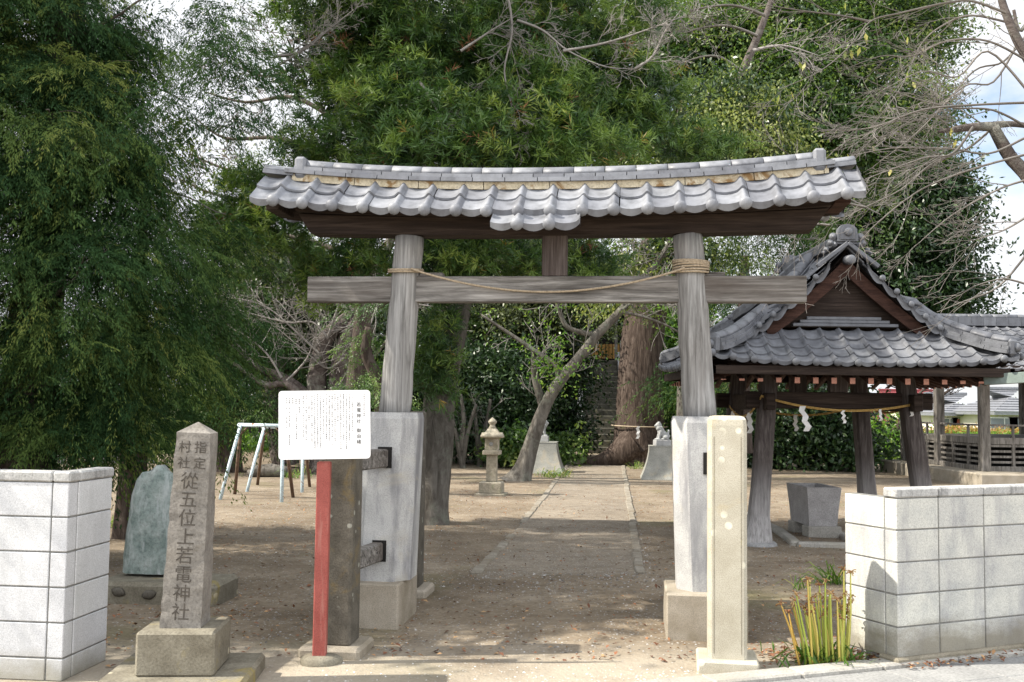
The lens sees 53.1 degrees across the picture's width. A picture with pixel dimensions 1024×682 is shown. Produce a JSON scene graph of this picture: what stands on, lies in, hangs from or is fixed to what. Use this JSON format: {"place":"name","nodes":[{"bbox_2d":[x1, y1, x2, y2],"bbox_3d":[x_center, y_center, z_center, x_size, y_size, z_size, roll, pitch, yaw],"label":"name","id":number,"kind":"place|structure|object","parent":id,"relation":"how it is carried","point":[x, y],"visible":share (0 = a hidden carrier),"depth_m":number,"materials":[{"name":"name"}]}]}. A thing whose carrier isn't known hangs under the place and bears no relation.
{"place":"outdoors","nodes":[
{"label":"outdoors","id":0,"kind":"place"},
{"bbox_2d":[0,369,963,681],"bbox_3d":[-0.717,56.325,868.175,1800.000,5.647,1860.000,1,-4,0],"label":"ground","id":1,"kind":"structure","parent":0,"point":[502,515],"depth_m":8.54,"materials":[{"name":"beige soil"}]},
{"bbox_2d":[0,467,113,680],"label":"block wall","id":2,"kind":"structure","parent":1,"relation":"on","point":[54,545],"depth_m":5.91,"materials":[{"name":"concrete"}]},
{"bbox_2d":[9,0,288,539],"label":"cypress tree","id":3,"kind":"object","parent":1,"relation":"on","point":[118,533],"visible":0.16,"depth_m":12.15,"materials":[{"name":"green plant"}]},
{"bbox_2d":[0,0,319,528],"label":"cypress tree","id":4,"kind":"object","parent":1,"relation":"on","point":[65,117],"visible":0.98,"depth_m":9.27,"materials":[{"name":"green plant"}]},
{"bbox_2d":[108,465,237,606],"bbox_3d":[-2.807,1.613,8.382,1.000,1.179,0.573,0,-4,4],"label":"memorial stone","id":5,"kind":"object","parent":1,"relation":"on","point":[139,579],"visible":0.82,"depth_m":8.38,"materials":[{"name":"grey stone"}]},
{"bbox_2d":[98,422,264,681],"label":"inscribed pillar","id":6,"kind":"structure","parent":1,"relation":"on","point":[184,637],"depth_m":5.77,"materials":[{"name":"stone"}]},
{"bbox_2d":[168,422,268,451],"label":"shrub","id":7,"kind":"object","parent":1,"relation":"on","point":[247,437],"visible":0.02,"depth_m":31.14,"materials":[{"name":"green plant"}]},
{"bbox_2d":[148,288,329,476],"bbox_3d":[-6.583,1.018,23.731,6.345,5.021,5.881,1,-4,0],"label":"conifer tree","id":8,"kind":"object","parent":1,"relation":"on","point":[223,452],"visible":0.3,"depth_m":23.72,"materials":[{"name":"green plant"}]},
{"bbox_2d":[133,0,373,389],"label":"deciduous tree","id":9,"kind":"object","parent":1,"relation":"on","point":[356,372],"visible":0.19,"depth_m":21.34,"materials":[{"name":"green plant"}]},
{"bbox_2d":[218,423,294,501],"bbox_3d":[-4.298,2.082,17.324,1.242,1.370,1.624,1,-4,0],"label":"swing frame","id":10,"kind":"object","parent":1,"relation":"on","point":[250,425],"visible":0.68,"depth_m":17.36,"materials":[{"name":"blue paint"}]},
{"bbox_2d":[247,463,288,476],"bbox_3d":[-5.309,2.823,22.338,0.943,0.317,0.324,1,-4,0],"label":"fallen log","id":11,"kind":"object","parent":1,"relation":"on","point":[269,470],"visible":0.64,"depth_m":22.23,"materials":[{"name":"grey wood"}]},
{"bbox_2d":[245,427,310,492],"bbox_3d":[-4.408,2.252,19.404,1.278,1.300,1.677,1,-4,0],"label":"swing frame","id":12,"kind":"object","parent":1,"relation":"on","point":[260,445],"visible":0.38,"depth_m":19.32,"materials":[{"name":"blue paint"}]},
{"bbox_2d":[273,463,316,478],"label":"grass tuft","id":13,"kind":"object","parent":1,"relation":"on","point":[296,474],"visible":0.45,"depth_m":21.94,"materials":[{"name":"green plant"}]},
{"bbox_2d":[196,230,424,391],"bbox_3d":[-6.024,-0.211,26.962,7.711,6.451,4.864,1,-4,0],"label":"evergreen tree","id":14,"kind":"object","parent":1,"relation":"on","point":[280,298],"visible":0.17,"depth_m":26.24,"materials":[{"name":"green plant"}]},
{"bbox_2d":[278,390,370,666],"bbox_3d":[-1.177,1.175,6.386,0.575,1.741,0.216,1,-4,-3],"label":"information board","id":15,"kind":"object","parent":1,"relation":"on","point":[329,424],"visible":0.99,"depth_m":6.36,"materials":[{"name":"red paint"}]},
{"bbox_2d":[197,239,470,473],"bbox_3d":[-4.236,0.198,23.560,6.381,6.014,3.919,-1,-4,23],"label":"bare cherry tree","id":16,"kind":"object","parent":1,"relation":"on","point":[321,345],"visible":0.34,"depth_m":23.65,"materials":[{"name":"grey plant"}]},
{"bbox_2d":[238,304,469,443],"bbox_3d":[-5.457,0.852,29.663,9.679,5.968,6.780,1,-4,0],"label":"evergreen tree","id":17,"kind":"object","parent":1,"relation":"on","point":[378,358],"visible":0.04,"depth_m":28.82,"materials":[{"name":"green plant"}]},
{"bbox_2d":[310,303,421,411],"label":"tree","id":18,"kind":"object","parent":1,"relation":"on","point":[374,373],"visible":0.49,"depth_m":18.41,"materials":[{"name":"green plant"}]},
{"bbox_2d":[158,0,767,525],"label":"yew pine tree","id":19,"kind":"object","parent":1,"relation":"on","point":[494,82],"visible":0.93,"depth_m":12.68,"materials":[{"name":"green plant"}]},
{"bbox_2d":[453,376,491,467],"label":"thin shrub","id":20,"kind":"object","parent":1,"relation":"on","point":[461,443],"visible":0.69,"depth_m":26.36,"materials":[{"name":"green plant"}]},
{"bbox_2d":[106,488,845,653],"bbox_3d":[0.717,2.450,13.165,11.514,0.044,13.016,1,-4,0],"label":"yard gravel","id":21,"kind":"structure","parent":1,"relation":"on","point":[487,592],"depth_m":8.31,"materials":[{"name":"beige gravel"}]},
{"bbox_2d":[455,385,518,466],"bbox_3d":[-0.702,2.237,26.938,1.763,2.176,1.657,1,-4,0],"label":"thin shrub","id":22,"kind":"object","parent":1,"relation":"on","point":[474,426],"visible":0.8,"depth_m":27.11,"materials":[{"name":"green plant"}]},
{"bbox_2d":[475,417,507,495],"bbox_3d":[-0.364,2.135,18.679,0.540,1.475,0.500,0,-4,8],"label":"stone lantern","id":23,"kind":"object","parent":1,"relation":"on","point":[492,485],"visible":0.98,"depth_m":18.57,"materials":[{"name":"beige stone"}]},
{"bbox_2d":[414,332,586,465],"bbox_3d":[-0.641,1.679,29.235,5.637,4.041,5.111,1,-4,0],"label":"evergreen shrub","id":24,"kind":"object","parent":1,"relation":"on","point":[493,370],"visible":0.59,"depth_m":28.23,"materials":[{"name":"green plant"}]},
{"bbox_2d":[308,651,702,681],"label":"shell grit","id":25,"kind":"object","parent":1,"relation":"on","point":[551,674],"visible":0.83,"depth_m":6.14,"materials":[{"name":"beige gravel"}]},
{"bbox_2d":[381,238,631,420],"bbox_3d":[-0.465,-0.430,31.556,10.754,7.822,6.545,1,-4,0],"label":"evergreen tree","id":26,"kind":"object","parent":1,"relation":"on","point":[507,314],"visible":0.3,"depth_m":30.03,"materials":[{"name":"green plant"}]},
{"bbox_2d":[467,418,561,466],"bbox_3d":[0.082,2.754,26.962,2.351,1.437,2.347,-2,-5,40],"label":"leafy shrub","id":27,"kind":"object","parent":1,"relation":"on","point":[511,444],"visible":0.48,"depth_m":26.64,"materials":[{"name":"green plant"}]},
{"bbox_2d":[533,441,564,473],"bbox_3d":[0.720,2.906,25.272,1.160,0.845,1.160,0,-4,6],"label":"statue pedestal","id":28,"kind":"object","parent":1,"relation":"on","point":[548,457],"visible":0.6,"depth_m":24.82,"materials":[{"name":"stone"}]},
{"bbox_2d":[540,420,548,441],"bbox_3d":[0.725,2.208,25.317,0.377,0.553,0.260,0,-4,8],"label":"lion dog statue","id":29,"kind":"object","parent":28,"relation":"on","point":[545,437],"visible":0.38,"depth_m":25.19,"materials":[{"name":"grey stone"}]},
{"bbox_2d":[533,467,576,477],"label":"grass tuft","id":30,"kind":"object","parent":1,"relation":"on","point":[553,475],"visible":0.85,"depth_m":23.12,"materials":[{"name":"green plant"}]},
{"bbox_2d":[249,148,865,660],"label":"torii gate","id":31,"kind":"structure","parent":1,"relation":"on","point":[377,546],"depth_m":7.51,"materials":[{"name":"grey wood"}]},
{"bbox_2d":[388,258,709,292],"bbox_3d":[0.255,-0.479,7.697,2.426,0.252,0.279,0,-4,7],"label":"straw rope","id":32,"kind":"object","parent":31,"relation":"attached to","point":[699,265],"visible":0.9,"depth_m":7.55,"materials":[{"name":"beige fabric"}]},
{"bbox_2d":[470,461,645,573],"bbox_3d":[1.486,2.911,19.988,1.678,0.104,20.764,0,-4,6],"label":"path edging","id":33,"kind":"object","parent":1,"relation":"on","point":[635,546],"visible":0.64,"depth_m":12.66,"materials":[{"name":"stone"}]},
{"bbox_2d":[105,472,1021,668],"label":"fallen leaves","id":34,"kind":"object","parent":1,"relation":"on","point":[784,647],"visible":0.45,"depth_m":7.24,"materials":[{"name":"brown plant"}]},
{"bbox_2d":[527,421,601,466],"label":"leafy shrub","id":35,"kind":"object","parent":1,"relation":"on","point":[563,449],"visible":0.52,"depth_m":28.20,"materials":[{"name":"green plant"}]},
{"bbox_2d":[525,318,618,456],"bbox_3d":[1.204,1.332,33.007,5.006,5.502,5.360,-2,-4,35],"label":"evergreen shrub","id":36,"kind":"object","parent":1,"relation":"on","point":[569,417],"visible":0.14,"depth_m":32.19,"materials":[{"name":"green plant"}]},
{"bbox_2d":[577,343,620,452],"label":"stone steps","id":37,"kind":"structure","parent":1,"relation":"on","point":[608,413],"depth_m":38.70,"materials":[{"name":"grey stone"}]},
{"bbox_2d":[573,306,624,360],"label":"shrine hall","id":38,"kind":"structure","parent":1,"relation":"on","point":[611,349],"depth_m":43.80,"materials":[{"name":"brown wood"}]},
{"bbox_2d":[478,238,721,481],"bbox_3d":[1.824,0.129,22.093,5.662,6.304,1.961,0,-4,13],"label":"leaning tree","id":39,"kind":"object","parent":1,"relation":"on","point":[521,470],"visible":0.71,"depth_m":22.11,"materials":[{"name":"grey plant"}]},
{"bbox_2d":[628,462,644,468],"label":"grass tuft","id":40,"kind":"object","parent":1,"relation":"on","point":[636,465],"visible":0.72,"depth_m":26.88,"materials":[{"name":"green plant"}]},
{"bbox_2d":[640,445,671,480],"bbox_3d":[3.540,2.831,23.535,1.160,0.845,1.160,0,-4,6],"label":"statue pedestal","id":41,"kind":"object","parent":1,"relation":"on","point":[658,465],"visible":0.54,"depth_m":23.11,"materials":[{"name":"stone"}]},
{"bbox_2d":[653,422,670,445],"bbox_3d":[3.454,2.129,23.531,0.377,0.553,0.260,1,-4,-8],"label":"lion dog statue","id":42,"kind":"object","parent":41,"relation":"on","point":[664,439],"visible":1,"depth_m":23.44,"materials":[{"name":"grey stone"}]},
{"bbox_2d":[606,304,726,439],"bbox_3d":[5.486,0.991,32.908,4.861,6.307,5.106,1,-4,0],"label":"evergreen shrub","id":43,"kind":"object","parent":1,"relation":"on","point":[668,343],"visible":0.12,"depth_m":32.05,"materials":[{"name":"green plant"}]},
{"bbox_2d":[553,47,854,415],"bbox_3d":[4.333,-1.896,23.312,7.540,9.443,5.062,1,-4,0],"label":"evergreen tree","id":44,"kind":"object","parent":1,"relation":"on","point":[724,108],"visible":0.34,"depth_m":22.80,"materials":[{"name":"green plant"}]},
{"bbox_2d":[696,415,758,673],"bbox_3d":[1.344,1.289,6.412,0.370,1.640,0.360,0,-4,9],"label":"stone post","id":45,"kind":"object","parent":1,"relation":"on","point":[725,651],"visible":0.92,"depth_m":6.29,"materials":[{"name":"stone"}]},
{"bbox_2d":[607,198,889,452],"bbox_3d":[6.096,-0.306,30.522,7.034,7.872,14.360,1,-4,0],"label":"cedar tree","id":46,"kind":"object","parent":1,"relation":"on","point":[726,307],"visible":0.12,"depth_m":26.28,"materials":[{"name":"green plant"}]},
{"bbox_2d":[666,382,835,468],"bbox_3d":[6.767,2.059,28.738,5.794,3.553,4.910,1,-4,0],"label":"evergreen shrub","id":47,"kind":"object","parent":1,"relation":"on","point":[749,460],"visible":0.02,"depth_m":27.89,"materials":[{"name":"green plant"}]},
{"bbox_2d":[613,0,897,310],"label":"bare cherry tree","id":48,"kind":"object","parent":1,"relation":"on","point":[757,34],"visible":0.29,"depth_m":23.02,"materials":[{"name":"brown plant"}]},
{"bbox_2d":[783,575,813,590],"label":"grass tuft","id":49,"kind":"object","parent":1,"relation":"on","point":[796,587],"visible":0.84,"depth_m":9.21,"materials":[{"name":"green plant"}]},
{"bbox_2d":[583,0,1020,466],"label":"camphor tree","id":50,"kind":"object","parent":1,"relation":"on","point":[638,360],"visible":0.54,"depth_m":26.94,"materials":[{"name":"green plant"}]},
{"bbox_2d":[611,423,667,438],"bbox_3d":[3.625,2.533,29.094,1.636,0.433,1.684,1,-4,0],"label":"trunk rope","id":51,"kind":"object","parent":50,"relation":"attached to","point":[638,432],"visible":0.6,"depth_m":28.34,"materials":[{"name":"fabric"}]},
{"bbox_2d":[771,523,844,547],"bbox_3d":[3.762,2.530,13.744,0.970,0.120,3.754,1,-4,0],"label":"stone edging","id":52,"kind":"object","parent":1,"relation":"on","point":[787,537],"visible":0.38,"depth_m":12.05,"materials":[{"name":"stone"}]},
{"bbox_2d":[787,483,841,537],"bbox_3d":[3.910,2.213,13.287,0.440,0.680,0.820,1,-4,-3],"label":"water basin","id":53,"kind":"object","parent":1,"relation":"on","point":[814,509],"visible":0.77,"depth_m":12.92,"materials":[{"name":"stone"}]},
{"bbox_2d":[784,559,845,584],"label":"grass tuft","id":54,"kind":"object","parent":1,"relation":"on","point":[836,580],"visible":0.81,"depth_m":9.56,"materials":[{"name":"green plant"}]},
{"bbox_2d":[760,564,878,667],"bbox_3d":[1.947,1.727,6.509,0.683,0.639,0.760,1,-4,0],"label":"lily clump","id":55,"kind":"object","parent":1,"relation":"on","point":[825,645],"visible":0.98,"depth_m":6.42,"materials":[{"name":"green plant"}]},
{"bbox_2d":[747,383,901,472],"bbox_3d":[8.005,2.215,28.178,4.922,3.344,4.965,3,-4,-35],"label":"evergreen shrub","id":56,"kind":"object","parent":1,"relation":"on","point":[839,451],"visible":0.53,"depth_m":26.96,"materials":[{"name":"green plant"}]},
{"bbox_2d":[634,648,1023,681],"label":"kerb","id":57,"kind":"structure","parent":1,"relation":"on","point":[801,672],"depth_m":6.15,"materials":[{"name":"concrete"}]},
{"bbox_2d":[658,224,1023,546],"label":"purification pavilion","id":58,"kind":"structure","parent":1,"relation":"on","point":[837,341],"depth_m":12.04,"materials":[{"name":"tile"}]},
{"bbox_2d":[730,395,913,432],"bbox_3d":[3.884,0.961,13.127,1.942,0.496,2.027,1,-4,0],"label":"shide rope","id":59,"kind":"object","parent":58,"relation":"attached to","point":[805,417],"visible":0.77,"depth_m":12.18,"materials":[{"name":"paper"}]},
{"bbox_2d":[726,0,1023,351],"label":"bare cherry tree","id":60,"kind":"object","parent":1,"relation":"on","point":[1013,160],"visible":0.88,"depth_m":8.71,"materials":[{"name":"grey plant"}]},
{"bbox_2d":[871,412,896,424],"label":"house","id":61,"kind":"structure","parent":1,"relation":"on","point":[884,419],"depth_m":71.09,"materials":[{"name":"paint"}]},
{"bbox_2d":[755,132,1023,421],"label":"evergreen tree","id":62,"kind":"object","parent":1,"relation":"on","point":[910,237],"visible":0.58,"depth_m":34.74,"materials":[{"name":"green plant"}]},
{"bbox_2d":[871,411,933,459],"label":"leafy shrub","id":63,"kind":"object","parent":1,"relation":"on","point":[874,426],"visible":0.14,"depth_m":31.30,"materials":[{"name":"green plant"}]},
{"bbox_2d":[878,389,932,418],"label":"house","id":64,"kind":"structure","parent":1,"relation":"on","point":[894,390],"depth_m":95.15,"materials":[{"name":"paint"}]},
{"bbox_2d":[878,385,975,454],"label":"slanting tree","id":65,"kind":"object","parent":1,"relation":"on","point":[921,391],"visible":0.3,"depth_m":31.58,"materials":[{"name":"green plant"}]},
{"bbox_2d":[845,484,1023,662],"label":"block wall","id":66,"kind":"structure","parent":1,"relation":"on","point":[939,572],"depth_m":6.61,"materials":[{"name":"concrete"}]},
{"bbox_2d":[920,392,966,431],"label":"house","id":67,"kind":"structure","parent":1,"relation":"on","point":[951,405],"depth_m":64.17,"materials":[{"name":"paint"}]},
{"bbox_2d":[945,418,957,428],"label":"window","id":68,"kind":"structure","parent":67,"relation":"in","point":[947,420],"depth_m":62.37,"materials":[{"name":"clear glass"}]},
{"bbox_2d":[880,313,1023,484],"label":"dance hall","id":69,"kind":"structure","parent":1,"relation":"on","point":[984,456],"depth_m":23.89,"materials":[{"name":"grey wood"}]},
{"bbox_2d":[887,422,1018,433],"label":"photinia hedge","id":70,"kind":"object","parent":1,"relation":"on","point":[956,428],"visible":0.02,"depth_m":43.53,"materials":[{"name":"green plant"}]},
{"bbox_2d":[923,427,1018,433],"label":"weeds","id":71,"kind":"object","parent":1,"relation":"on","point":[993,432],"visible":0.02,"depth_m":39.88,"materials":[{"name":"green plant"}]},
{"bbox_2d":[953,387,1018,431],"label":"house","id":72,"kind":"structure","parent":1,"relation":"on","point":[1004,406],"depth_m":59.06,"materials":[{"name":"paint"}]},
{"bbox_2d":[990,417,1018,430],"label":"window","id":73,"kind":"structure","parent":72,"relation":"in","point":[994,420],"depth_m":57.38,"materials":[{"name":"grey glass"}]},
{"bbox_2d":[0,0,1023,404],"label":"sky","id":74,"kind":"structure","parent":0,"point":[1011,89],"materials":[{"name":"white"}]},
{"bbox_2d":[476,462,635,578],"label":"path","id":75,"kind":"structure","parent":0,"point":[538,540],"depth_m":12.96,"materials":[{"name":"beige concrete"}]},
{"bbox_2d":[468,467,660,595],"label":"path gravel","id":76,"kind":"structure","parent":75,"relation":"on","point":[577,572],"depth_m":9.55,"materials":[{"name":"grey gravel"}]},
{"bbox_2d":[773,656,1023,681],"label":"pavement","id":77,"kind":"structure","parent":0,"point":[1011,669],"depth_m":6.17,"materials":[{"name":"grey concrete"}]}
]}

